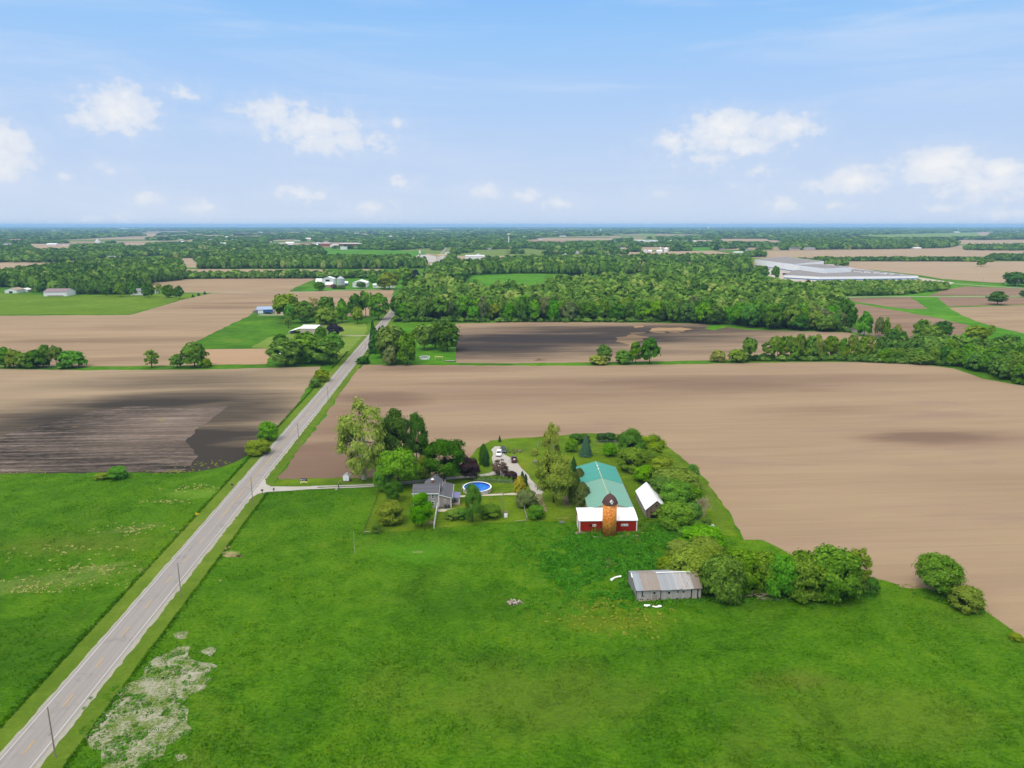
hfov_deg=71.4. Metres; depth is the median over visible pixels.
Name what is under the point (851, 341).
hedgerow tree
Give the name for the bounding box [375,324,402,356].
grove tree
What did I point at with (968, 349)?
belt tree
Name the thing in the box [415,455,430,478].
tree
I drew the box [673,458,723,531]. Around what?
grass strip
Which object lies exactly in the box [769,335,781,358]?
hedgerow tree
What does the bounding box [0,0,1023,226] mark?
sky
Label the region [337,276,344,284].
grain bin
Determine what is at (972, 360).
belt tree
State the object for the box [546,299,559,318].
woodland tree
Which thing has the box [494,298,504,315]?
woodland tree
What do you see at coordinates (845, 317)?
woodland tree
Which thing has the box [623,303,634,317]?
woodland tree
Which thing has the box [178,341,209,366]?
fencerow tree
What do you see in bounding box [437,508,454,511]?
patio
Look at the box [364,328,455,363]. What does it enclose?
grove lawn
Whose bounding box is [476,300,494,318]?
woodland tree
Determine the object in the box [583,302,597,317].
woodland tree
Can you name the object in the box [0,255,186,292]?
woodland
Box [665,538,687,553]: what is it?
thicket tree
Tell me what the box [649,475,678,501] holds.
grove bush
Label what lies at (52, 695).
road shoulder
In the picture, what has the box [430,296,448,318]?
woodland tree
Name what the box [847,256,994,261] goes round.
tree line
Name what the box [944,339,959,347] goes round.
belt tree
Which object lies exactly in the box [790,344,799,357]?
hedgerow tree
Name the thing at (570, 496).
cedar tree
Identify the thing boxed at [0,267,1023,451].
field margin
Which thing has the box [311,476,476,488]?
drive track
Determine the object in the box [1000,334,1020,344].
belt tree
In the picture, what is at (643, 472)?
grove bush
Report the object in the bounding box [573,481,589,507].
cedar tree
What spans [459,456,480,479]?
purple maple
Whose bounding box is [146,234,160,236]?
building
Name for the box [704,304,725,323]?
woodland tree
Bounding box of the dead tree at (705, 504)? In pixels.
[696,495,712,516]
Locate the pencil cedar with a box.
[524,474,527,486]
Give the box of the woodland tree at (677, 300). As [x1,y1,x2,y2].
[669,297,680,316]
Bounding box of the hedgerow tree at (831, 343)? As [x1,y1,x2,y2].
[825,335,838,359]
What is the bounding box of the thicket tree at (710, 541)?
[689,535,722,549]
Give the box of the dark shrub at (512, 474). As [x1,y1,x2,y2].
[504,470,517,478]
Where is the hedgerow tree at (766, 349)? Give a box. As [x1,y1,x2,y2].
[761,341,775,354]
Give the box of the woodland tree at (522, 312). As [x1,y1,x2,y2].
[515,296,528,321]
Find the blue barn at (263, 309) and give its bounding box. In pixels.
[254,306,272,313]
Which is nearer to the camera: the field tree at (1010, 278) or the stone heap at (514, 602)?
the stone heap at (514, 602)
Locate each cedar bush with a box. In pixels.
[596,433,608,440]
[603,432,615,441]
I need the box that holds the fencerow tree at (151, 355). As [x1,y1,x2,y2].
[143,350,158,367]
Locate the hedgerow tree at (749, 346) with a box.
[742,337,757,361]
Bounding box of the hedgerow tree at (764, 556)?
[749,550,777,594]
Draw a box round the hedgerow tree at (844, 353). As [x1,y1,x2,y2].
[841,346,851,356]
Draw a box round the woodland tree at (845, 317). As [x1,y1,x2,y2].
[833,308,846,325]
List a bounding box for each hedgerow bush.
[709,350,725,361]
[720,577,742,604]
[727,349,747,361]
[805,574,834,603]
[839,571,867,596]
[862,576,881,595]
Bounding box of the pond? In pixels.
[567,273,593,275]
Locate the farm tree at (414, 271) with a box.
[411,269,419,278]
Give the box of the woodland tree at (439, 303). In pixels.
[430,299,442,318]
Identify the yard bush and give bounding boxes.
[371,524,381,532]
[372,499,404,524]
[514,489,538,507]
[527,504,545,519]
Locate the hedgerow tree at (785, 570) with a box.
[761,553,798,597]
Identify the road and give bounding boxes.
[0,248,445,767]
[208,289,398,292]
[430,252,449,264]
[884,296,984,296]
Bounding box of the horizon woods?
[0,227,1023,236]
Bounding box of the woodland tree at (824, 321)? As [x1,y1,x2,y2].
[815,315,834,331]
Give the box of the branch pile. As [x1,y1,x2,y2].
[741,590,776,599]
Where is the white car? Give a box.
[496,449,501,455]
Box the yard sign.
[300,478,306,482]
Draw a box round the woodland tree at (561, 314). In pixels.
[558,305,563,317]
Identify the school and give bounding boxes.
[318,243,331,246]
[338,243,361,245]
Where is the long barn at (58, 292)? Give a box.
[43,288,75,295]
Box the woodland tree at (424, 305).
[417,296,431,316]
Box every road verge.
[0,307,390,751]
[40,315,394,767]
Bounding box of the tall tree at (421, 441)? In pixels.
[402,411,428,462]
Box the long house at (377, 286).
[373,284,395,287]
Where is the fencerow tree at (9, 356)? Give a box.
[3,348,21,367]
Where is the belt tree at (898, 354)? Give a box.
[893,352,904,357]
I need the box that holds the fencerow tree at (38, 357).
[23,349,50,367]
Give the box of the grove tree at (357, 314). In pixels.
[351,306,363,323]
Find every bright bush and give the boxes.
[565,438,578,450]
[602,442,617,455]
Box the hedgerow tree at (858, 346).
[850,338,861,355]
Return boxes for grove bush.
[632,464,654,481]
[638,449,665,468]
[648,465,702,487]
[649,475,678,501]
[680,483,702,502]
[688,502,702,519]
[690,519,702,525]
[699,517,712,525]
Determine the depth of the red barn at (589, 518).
190.28 m
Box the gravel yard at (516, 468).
[479,446,542,495]
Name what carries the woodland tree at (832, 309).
on the field margin
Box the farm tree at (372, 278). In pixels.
[367,275,377,283]
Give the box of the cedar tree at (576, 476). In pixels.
[570,472,580,487]
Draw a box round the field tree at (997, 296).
[985,291,1009,304]
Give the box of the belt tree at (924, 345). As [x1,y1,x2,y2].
[922,342,938,349]
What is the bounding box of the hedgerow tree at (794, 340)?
[790,337,797,351]
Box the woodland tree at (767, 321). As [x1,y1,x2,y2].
[762,305,782,329]
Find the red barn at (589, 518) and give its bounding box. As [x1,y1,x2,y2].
[576,507,637,531]
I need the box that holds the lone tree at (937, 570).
[911,551,968,593]
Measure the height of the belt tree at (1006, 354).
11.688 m
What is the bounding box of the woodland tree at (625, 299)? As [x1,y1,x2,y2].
[618,297,631,303]
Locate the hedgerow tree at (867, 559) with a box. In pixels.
[850,547,872,587]
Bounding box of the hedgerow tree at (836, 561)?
[808,541,866,603]
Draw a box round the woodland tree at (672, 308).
[666,300,678,318]
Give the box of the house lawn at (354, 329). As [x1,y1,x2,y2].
[251,323,367,359]
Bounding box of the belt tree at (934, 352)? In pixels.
[925,345,941,364]
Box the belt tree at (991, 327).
[989,325,995,331]
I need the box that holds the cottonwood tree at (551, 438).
[541,422,560,455]
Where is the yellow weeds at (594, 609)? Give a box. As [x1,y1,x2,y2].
[2,460,676,639]
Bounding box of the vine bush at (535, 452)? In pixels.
[531,448,538,455]
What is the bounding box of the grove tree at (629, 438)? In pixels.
[618,427,648,462]
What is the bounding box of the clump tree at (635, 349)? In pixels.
[629,341,643,363]
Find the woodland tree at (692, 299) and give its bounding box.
[688,294,699,304]
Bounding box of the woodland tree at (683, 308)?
[678,302,690,321]
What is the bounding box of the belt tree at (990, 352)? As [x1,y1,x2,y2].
[986,348,1002,356]
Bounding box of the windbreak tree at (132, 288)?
[129,282,136,295]
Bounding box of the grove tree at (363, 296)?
[359,290,368,316]
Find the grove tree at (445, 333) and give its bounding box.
[433,320,461,350]
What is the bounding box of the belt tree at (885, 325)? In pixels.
[883,317,890,335]
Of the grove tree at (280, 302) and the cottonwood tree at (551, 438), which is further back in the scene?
the grove tree at (280, 302)
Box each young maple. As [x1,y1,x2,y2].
[407,491,434,526]
[463,482,482,521]
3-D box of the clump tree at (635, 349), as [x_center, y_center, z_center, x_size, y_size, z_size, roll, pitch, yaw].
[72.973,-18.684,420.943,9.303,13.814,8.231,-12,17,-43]
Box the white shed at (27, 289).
[23,288,31,291]
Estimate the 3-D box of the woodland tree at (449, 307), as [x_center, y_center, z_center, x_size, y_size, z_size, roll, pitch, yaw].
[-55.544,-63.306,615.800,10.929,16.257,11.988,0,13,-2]
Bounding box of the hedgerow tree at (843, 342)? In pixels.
[837,338,849,351]
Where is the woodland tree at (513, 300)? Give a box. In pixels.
[505,296,516,305]
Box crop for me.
[0,293,210,314]
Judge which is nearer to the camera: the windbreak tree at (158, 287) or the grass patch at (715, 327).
the grass patch at (715, 327)
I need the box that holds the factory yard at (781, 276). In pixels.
[767,265,953,283]
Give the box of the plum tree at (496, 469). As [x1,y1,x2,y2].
[492,459,506,474]
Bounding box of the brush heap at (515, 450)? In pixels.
[506,448,522,454]
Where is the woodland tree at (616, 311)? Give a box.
[607,303,625,318]
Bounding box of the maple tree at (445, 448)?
[421,438,467,478]
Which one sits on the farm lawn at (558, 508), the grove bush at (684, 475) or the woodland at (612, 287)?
the grove bush at (684, 475)
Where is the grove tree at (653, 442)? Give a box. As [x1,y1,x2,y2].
[631,434,667,454]
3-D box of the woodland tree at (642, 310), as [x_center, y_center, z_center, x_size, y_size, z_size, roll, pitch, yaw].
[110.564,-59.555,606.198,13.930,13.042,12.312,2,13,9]
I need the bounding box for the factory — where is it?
[755,257,917,279]
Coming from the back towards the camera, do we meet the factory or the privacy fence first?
the factory
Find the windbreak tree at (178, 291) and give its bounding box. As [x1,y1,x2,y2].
[174,285,183,298]
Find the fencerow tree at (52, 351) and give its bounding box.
[46,345,62,366]
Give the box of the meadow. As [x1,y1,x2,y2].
[0,455,1023,767]
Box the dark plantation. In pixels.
[54,278,139,294]
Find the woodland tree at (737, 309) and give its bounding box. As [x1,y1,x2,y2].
[731,302,744,325]
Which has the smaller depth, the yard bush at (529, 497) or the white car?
the yard bush at (529, 497)
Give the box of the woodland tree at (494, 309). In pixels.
[487,304,498,319]
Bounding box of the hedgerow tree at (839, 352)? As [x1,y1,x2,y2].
[831,348,842,353]
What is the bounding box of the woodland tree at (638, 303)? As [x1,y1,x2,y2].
[634,299,647,316]
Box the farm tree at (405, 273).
[393,266,413,280]
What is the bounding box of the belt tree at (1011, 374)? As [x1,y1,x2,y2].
[1009,364,1023,378]
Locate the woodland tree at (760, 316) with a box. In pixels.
[750,300,763,326]
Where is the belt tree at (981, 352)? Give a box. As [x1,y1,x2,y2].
[972,348,986,369]
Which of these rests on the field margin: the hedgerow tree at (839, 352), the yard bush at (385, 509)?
the hedgerow tree at (839, 352)
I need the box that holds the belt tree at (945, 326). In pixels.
[933,320,954,334]
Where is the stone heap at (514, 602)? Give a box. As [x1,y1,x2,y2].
[505,598,523,605]
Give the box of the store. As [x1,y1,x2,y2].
[465,255,484,259]
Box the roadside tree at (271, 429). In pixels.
[256,421,278,439]
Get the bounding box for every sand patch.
[615,332,647,348]
[650,327,690,332]
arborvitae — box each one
[478,443,487,464]
[482,451,489,466]
[513,475,526,492]
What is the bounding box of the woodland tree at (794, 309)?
[782,304,803,329]
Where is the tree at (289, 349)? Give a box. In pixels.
[264,338,302,365]
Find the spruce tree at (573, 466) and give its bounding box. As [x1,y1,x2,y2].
[570,456,576,474]
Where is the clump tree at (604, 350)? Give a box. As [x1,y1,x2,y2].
[596,344,612,361]
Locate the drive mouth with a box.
[248,479,317,498]
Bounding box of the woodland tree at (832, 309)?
[828,305,840,313]
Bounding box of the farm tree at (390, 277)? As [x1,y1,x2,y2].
[378,272,399,288]
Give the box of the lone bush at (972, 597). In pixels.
[947,584,987,614]
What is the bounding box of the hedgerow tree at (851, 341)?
[848,334,858,354]
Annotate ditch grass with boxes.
[846,282,1023,338]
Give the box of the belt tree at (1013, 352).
[1007,349,1020,358]
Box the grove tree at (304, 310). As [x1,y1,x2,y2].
[289,300,316,322]
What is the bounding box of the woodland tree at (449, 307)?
[446,301,453,314]
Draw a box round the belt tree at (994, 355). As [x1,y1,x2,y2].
[986,351,1002,370]
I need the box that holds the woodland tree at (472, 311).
[467,306,478,317]
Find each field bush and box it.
[94,472,107,479]
[105,465,129,478]
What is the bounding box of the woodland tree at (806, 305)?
[799,302,810,308]
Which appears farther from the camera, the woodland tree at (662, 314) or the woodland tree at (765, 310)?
the woodland tree at (662, 314)
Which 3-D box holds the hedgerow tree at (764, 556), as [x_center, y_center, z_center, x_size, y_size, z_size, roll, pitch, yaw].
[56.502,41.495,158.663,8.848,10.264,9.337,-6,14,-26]
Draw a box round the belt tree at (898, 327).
[895,323,902,332]
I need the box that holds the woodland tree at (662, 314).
[657,301,666,318]
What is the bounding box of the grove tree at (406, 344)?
[396,332,416,364]
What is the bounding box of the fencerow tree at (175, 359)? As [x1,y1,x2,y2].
[168,353,183,367]
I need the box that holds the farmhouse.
[412,474,460,507]
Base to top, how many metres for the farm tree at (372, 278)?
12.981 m
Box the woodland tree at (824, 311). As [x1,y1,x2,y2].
[810,307,828,319]
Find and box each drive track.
[311,476,468,486]
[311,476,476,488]
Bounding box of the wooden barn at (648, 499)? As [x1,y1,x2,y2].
[636,482,662,517]
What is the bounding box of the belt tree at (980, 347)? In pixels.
[975,346,986,352]
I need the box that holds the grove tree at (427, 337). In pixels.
[409,324,435,349]
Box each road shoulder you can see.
[0,312,388,755]
[34,314,394,767]
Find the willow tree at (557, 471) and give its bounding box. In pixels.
[533,449,575,502]
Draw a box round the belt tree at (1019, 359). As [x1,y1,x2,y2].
[1014,355,1023,363]
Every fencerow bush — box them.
[56,350,87,368]
[199,358,211,366]
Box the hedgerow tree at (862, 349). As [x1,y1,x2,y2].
[853,344,867,356]
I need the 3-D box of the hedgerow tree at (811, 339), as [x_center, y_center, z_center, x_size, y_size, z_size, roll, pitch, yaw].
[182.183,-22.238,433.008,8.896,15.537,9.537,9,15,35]
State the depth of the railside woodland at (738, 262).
1298.56 m
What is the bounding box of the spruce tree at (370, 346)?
[367,320,374,352]
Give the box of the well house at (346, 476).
[343,472,350,481]
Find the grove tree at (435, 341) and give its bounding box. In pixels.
[429,321,440,347]
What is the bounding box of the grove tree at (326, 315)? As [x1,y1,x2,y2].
[313,306,338,323]
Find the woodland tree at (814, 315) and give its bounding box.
[807,309,822,327]
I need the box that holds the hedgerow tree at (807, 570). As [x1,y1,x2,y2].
[783,548,828,603]
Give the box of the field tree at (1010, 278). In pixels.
[1002,272,1023,285]
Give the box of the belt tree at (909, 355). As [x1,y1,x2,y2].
[903,353,915,358]
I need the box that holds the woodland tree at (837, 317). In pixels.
[831,310,843,331]
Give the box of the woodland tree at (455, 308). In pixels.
[453,300,463,316]
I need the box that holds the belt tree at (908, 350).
[904,348,913,353]
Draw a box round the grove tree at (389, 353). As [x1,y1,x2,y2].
[382,344,397,364]
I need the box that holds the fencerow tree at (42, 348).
[38,344,48,366]
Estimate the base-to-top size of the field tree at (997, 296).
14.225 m
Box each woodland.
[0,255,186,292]
[183,268,413,279]
[196,253,427,268]
[388,268,853,316]
[422,256,641,280]
[642,258,764,280]
[690,253,754,271]
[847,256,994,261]
[874,333,1017,349]
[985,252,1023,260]
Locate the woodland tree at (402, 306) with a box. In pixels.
[397,303,405,317]
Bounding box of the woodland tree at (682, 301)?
[678,299,688,317]
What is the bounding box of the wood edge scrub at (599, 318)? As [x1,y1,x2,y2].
[392,315,851,331]
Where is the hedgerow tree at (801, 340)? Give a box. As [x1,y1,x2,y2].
[796,333,805,352]
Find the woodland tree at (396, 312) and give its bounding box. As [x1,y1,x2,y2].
[393,302,405,316]
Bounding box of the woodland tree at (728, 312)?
[724,307,734,320]
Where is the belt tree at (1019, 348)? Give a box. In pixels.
[1015,346,1023,351]
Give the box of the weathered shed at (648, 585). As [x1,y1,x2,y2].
[628,570,702,600]
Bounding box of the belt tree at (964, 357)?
[959,352,972,367]
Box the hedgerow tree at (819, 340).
[813,334,823,356]
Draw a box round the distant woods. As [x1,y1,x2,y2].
[0,229,1023,252]
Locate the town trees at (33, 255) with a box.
[0,233,1023,271]
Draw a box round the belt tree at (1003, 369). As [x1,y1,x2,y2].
[989,360,1012,378]
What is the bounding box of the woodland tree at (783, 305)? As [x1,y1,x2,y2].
[780,302,788,328]
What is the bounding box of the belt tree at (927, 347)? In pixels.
[923,343,939,353]
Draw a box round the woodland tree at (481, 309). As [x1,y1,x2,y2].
[478,296,488,316]
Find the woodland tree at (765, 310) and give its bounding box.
[762,303,783,320]
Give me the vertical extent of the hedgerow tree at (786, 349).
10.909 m
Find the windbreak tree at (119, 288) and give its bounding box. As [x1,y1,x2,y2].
[113,282,124,296]
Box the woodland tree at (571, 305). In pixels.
[561,299,577,318]
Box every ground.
[0,229,1023,266]
[85,646,216,767]
[562,495,569,507]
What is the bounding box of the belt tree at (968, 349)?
[960,346,974,361]
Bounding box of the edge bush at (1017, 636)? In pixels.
[1009,632,1023,641]
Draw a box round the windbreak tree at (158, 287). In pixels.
[155,283,161,292]
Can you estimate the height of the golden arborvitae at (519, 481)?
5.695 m
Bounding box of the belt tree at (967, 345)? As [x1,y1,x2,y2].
[960,343,975,350]
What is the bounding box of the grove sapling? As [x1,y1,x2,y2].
[284,316,292,327]
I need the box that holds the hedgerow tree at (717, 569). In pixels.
[697,551,748,602]
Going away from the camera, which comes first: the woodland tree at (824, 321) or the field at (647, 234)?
the woodland tree at (824, 321)
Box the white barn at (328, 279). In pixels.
[322,276,335,284]
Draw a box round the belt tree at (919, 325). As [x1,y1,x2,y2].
[911,319,932,333]
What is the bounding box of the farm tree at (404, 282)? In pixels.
[401,280,407,285]
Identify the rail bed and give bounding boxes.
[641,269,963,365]
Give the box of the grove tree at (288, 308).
[282,303,294,320]
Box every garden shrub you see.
[444,508,458,520]
[457,507,465,518]
[479,502,501,518]
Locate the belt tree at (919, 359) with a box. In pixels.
[909,354,930,363]
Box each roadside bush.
[244,438,271,455]
[308,377,320,386]
[313,369,329,381]
[355,356,370,362]
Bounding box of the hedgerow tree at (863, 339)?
[859,336,870,355]
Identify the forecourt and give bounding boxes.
[417,255,437,261]
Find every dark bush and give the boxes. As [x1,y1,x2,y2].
[569,433,582,443]
[576,433,590,442]
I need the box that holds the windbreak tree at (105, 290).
[101,284,109,294]
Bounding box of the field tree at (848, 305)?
[840,298,858,327]
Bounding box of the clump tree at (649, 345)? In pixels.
[641,337,661,363]
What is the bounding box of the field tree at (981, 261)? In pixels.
[976,258,987,265]
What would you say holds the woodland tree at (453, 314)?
on the field margin
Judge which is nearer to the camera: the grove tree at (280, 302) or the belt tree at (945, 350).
the belt tree at (945, 350)
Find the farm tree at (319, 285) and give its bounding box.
[313,281,325,290]
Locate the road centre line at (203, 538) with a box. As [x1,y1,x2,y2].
[22,320,385,754]
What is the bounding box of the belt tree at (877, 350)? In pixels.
[871,348,881,354]
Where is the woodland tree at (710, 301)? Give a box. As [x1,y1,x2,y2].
[702,298,713,305]
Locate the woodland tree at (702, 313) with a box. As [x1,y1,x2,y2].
[695,302,712,323]
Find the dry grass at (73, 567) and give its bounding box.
[0,483,219,592]
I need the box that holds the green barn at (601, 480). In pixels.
[576,461,633,507]
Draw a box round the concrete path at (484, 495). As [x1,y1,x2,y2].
[460,494,502,496]
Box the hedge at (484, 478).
[477,475,511,482]
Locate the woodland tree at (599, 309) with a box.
[593,304,604,317]
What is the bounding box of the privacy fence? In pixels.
[434,503,437,525]
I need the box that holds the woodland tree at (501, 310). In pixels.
[498,305,510,316]
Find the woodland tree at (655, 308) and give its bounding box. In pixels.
[645,301,662,314]
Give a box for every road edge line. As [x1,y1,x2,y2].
[0,315,386,759]
[30,350,364,767]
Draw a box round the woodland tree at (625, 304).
[622,301,634,317]
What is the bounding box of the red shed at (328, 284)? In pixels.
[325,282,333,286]
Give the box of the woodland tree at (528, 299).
[517,294,530,307]
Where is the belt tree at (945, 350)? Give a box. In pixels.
[940,345,952,360]
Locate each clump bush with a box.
[589,354,608,364]
[615,349,631,363]
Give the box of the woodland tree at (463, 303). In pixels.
[456,295,472,318]
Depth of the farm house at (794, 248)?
2319.47 m
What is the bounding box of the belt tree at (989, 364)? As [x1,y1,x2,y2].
[987,359,996,371]
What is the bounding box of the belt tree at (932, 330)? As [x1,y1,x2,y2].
[921,325,943,336]
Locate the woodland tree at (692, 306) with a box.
[686,300,704,322]
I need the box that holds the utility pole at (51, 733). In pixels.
[47,707,56,757]
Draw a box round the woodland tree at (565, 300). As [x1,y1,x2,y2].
[562,298,574,312]
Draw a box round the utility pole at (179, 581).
[177,563,181,597]
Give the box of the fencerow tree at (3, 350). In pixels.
[0,346,7,365]
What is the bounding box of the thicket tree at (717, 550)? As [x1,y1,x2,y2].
[709,547,722,554]
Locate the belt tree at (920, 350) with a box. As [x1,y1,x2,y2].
[910,347,926,354]
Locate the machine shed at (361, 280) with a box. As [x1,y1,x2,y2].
[353,279,368,286]
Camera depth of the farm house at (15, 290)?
859.61 m
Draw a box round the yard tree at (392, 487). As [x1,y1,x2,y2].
[383,479,404,499]
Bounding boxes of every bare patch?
[174,631,187,638]
[175,754,186,760]
[200,647,215,655]
[223,554,242,556]
[898,584,920,588]
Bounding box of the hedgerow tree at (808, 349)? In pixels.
[804,341,817,352]
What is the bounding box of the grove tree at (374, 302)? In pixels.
[367,292,390,319]
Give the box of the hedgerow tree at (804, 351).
[800,339,809,354]
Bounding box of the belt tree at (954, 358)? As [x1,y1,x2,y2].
[944,349,961,365]
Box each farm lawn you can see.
[272,433,736,535]
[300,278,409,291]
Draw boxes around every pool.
[419,356,429,359]
[463,481,491,494]
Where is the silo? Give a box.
[602,493,617,536]
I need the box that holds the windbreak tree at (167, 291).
[161,284,173,297]
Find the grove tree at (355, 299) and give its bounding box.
[347,293,363,314]
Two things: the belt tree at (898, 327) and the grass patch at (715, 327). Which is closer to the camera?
the belt tree at (898, 327)
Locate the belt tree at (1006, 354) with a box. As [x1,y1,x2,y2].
[1001,352,1012,357]
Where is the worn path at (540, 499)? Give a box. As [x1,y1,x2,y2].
[536,494,546,511]
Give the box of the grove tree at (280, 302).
[271,293,299,314]
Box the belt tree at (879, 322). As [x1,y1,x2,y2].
[874,317,883,334]
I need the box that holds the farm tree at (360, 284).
[356,282,365,286]
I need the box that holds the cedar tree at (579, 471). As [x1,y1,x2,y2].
[575,467,583,477]
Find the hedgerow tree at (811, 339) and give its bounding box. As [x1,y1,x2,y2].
[806,335,817,356]
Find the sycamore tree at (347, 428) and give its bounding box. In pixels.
[334,396,388,479]
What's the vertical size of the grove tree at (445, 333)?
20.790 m
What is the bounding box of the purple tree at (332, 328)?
[326,323,343,334]
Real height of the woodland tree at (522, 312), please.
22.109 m
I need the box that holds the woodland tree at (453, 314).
[444,305,457,316]
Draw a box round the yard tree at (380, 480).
[372,465,388,489]
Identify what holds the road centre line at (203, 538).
on the road at (81, 684)
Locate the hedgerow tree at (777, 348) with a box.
[771,337,786,354]
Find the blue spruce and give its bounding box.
[578,434,591,456]
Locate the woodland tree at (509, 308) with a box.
[502,303,516,318]
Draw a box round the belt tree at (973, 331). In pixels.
[964,325,992,338]
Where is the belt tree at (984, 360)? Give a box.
[977,356,991,371]
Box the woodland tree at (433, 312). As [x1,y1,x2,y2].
[428,296,436,317]
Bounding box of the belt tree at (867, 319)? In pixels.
[856,311,873,335]
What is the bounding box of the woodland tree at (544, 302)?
[536,296,549,313]
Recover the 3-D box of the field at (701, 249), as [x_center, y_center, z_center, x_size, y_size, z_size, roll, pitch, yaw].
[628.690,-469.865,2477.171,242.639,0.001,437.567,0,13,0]
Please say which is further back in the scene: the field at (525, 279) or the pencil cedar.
the field at (525, 279)
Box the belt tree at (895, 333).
[885,327,901,339]
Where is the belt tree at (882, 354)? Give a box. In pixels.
[877,350,894,362]
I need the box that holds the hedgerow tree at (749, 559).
[724,548,763,595]
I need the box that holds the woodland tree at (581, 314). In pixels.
[576,304,584,317]
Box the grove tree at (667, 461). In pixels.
[644,454,675,472]
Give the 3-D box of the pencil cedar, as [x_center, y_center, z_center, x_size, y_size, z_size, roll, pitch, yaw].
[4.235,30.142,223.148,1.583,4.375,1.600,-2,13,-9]
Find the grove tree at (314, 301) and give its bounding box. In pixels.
[308,297,317,309]
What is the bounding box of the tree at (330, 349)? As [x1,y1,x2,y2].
[304,339,340,363]
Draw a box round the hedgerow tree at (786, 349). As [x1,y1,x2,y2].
[780,344,789,354]
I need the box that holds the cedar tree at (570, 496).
[567,480,578,504]
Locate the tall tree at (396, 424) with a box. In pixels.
[379,408,413,457]
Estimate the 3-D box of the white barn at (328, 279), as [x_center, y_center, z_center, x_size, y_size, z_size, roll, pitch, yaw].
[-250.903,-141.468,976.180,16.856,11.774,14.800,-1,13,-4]
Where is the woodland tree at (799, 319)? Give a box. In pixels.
[787,312,808,329]
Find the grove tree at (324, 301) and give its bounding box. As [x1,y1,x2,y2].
[315,296,335,310]
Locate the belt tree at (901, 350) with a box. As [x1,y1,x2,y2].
[894,347,905,355]
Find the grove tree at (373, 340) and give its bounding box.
[371,328,381,356]
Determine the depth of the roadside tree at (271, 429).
268.98 m
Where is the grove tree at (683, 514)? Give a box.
[657,500,696,530]
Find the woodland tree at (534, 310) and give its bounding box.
[528,300,541,318]
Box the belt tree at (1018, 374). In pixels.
[1011,364,1023,383]
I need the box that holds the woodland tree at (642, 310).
[634,306,649,317]
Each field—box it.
[0,290,393,366]
[0,367,319,473]
[0,406,227,471]
[32,245,68,248]
[152,278,315,292]
[186,269,327,271]
[205,348,268,364]
[278,362,1023,637]
[324,248,425,255]
[455,322,875,362]
[468,274,544,285]
[628,251,734,254]
[640,233,655,235]
[672,247,714,250]
[721,239,767,241]
[766,248,1023,257]
[847,261,1023,282]
[849,297,926,308]
[855,303,968,337]
[862,232,985,236]
[929,286,1023,295]
[937,297,1023,306]
[950,305,1023,332]
[959,240,1023,243]
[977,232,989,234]
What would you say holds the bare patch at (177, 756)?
on the meadow
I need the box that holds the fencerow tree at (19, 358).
[13,352,34,367]
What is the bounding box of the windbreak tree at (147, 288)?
[141,282,154,296]
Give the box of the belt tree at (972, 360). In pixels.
[966,352,981,370]
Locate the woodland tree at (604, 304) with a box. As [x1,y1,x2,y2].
[600,299,609,315]
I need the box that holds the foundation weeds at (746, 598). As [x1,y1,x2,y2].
[579,517,986,614]
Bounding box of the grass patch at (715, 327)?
[705,324,726,329]
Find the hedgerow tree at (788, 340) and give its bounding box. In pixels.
[782,335,793,350]
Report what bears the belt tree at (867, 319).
on the field margin
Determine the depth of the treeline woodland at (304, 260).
1350.19 m
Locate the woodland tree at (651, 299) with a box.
[645,297,657,316]
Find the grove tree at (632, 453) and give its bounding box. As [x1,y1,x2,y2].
[616,447,644,472]
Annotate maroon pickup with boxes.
[511,456,516,462]
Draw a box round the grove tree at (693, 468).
[685,464,699,476]
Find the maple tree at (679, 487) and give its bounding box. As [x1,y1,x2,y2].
[659,478,693,502]
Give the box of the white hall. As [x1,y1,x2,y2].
[288,325,323,333]
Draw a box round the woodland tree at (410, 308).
[403,301,417,317]
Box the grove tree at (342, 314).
[335,301,350,321]
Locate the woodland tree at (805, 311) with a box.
[799,305,809,328]
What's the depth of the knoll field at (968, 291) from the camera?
881.45 m
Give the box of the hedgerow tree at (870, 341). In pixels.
[865,333,876,354]
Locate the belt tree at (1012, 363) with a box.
[997,358,1016,377]
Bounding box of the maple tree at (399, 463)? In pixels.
[374,445,423,481]
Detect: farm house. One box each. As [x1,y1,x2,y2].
[4,287,24,292]
[132,288,142,294]
[789,247,799,249]
[803,247,814,250]
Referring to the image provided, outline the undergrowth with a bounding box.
[456,524,742,617]
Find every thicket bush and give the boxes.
[655,552,671,569]
[676,525,691,541]
[678,523,728,547]
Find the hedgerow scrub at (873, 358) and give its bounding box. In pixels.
[746,353,963,365]
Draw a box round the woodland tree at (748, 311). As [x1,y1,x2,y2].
[741,303,761,327]
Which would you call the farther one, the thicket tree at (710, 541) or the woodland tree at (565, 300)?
the woodland tree at (565, 300)
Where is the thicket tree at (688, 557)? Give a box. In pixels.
[661,541,714,579]

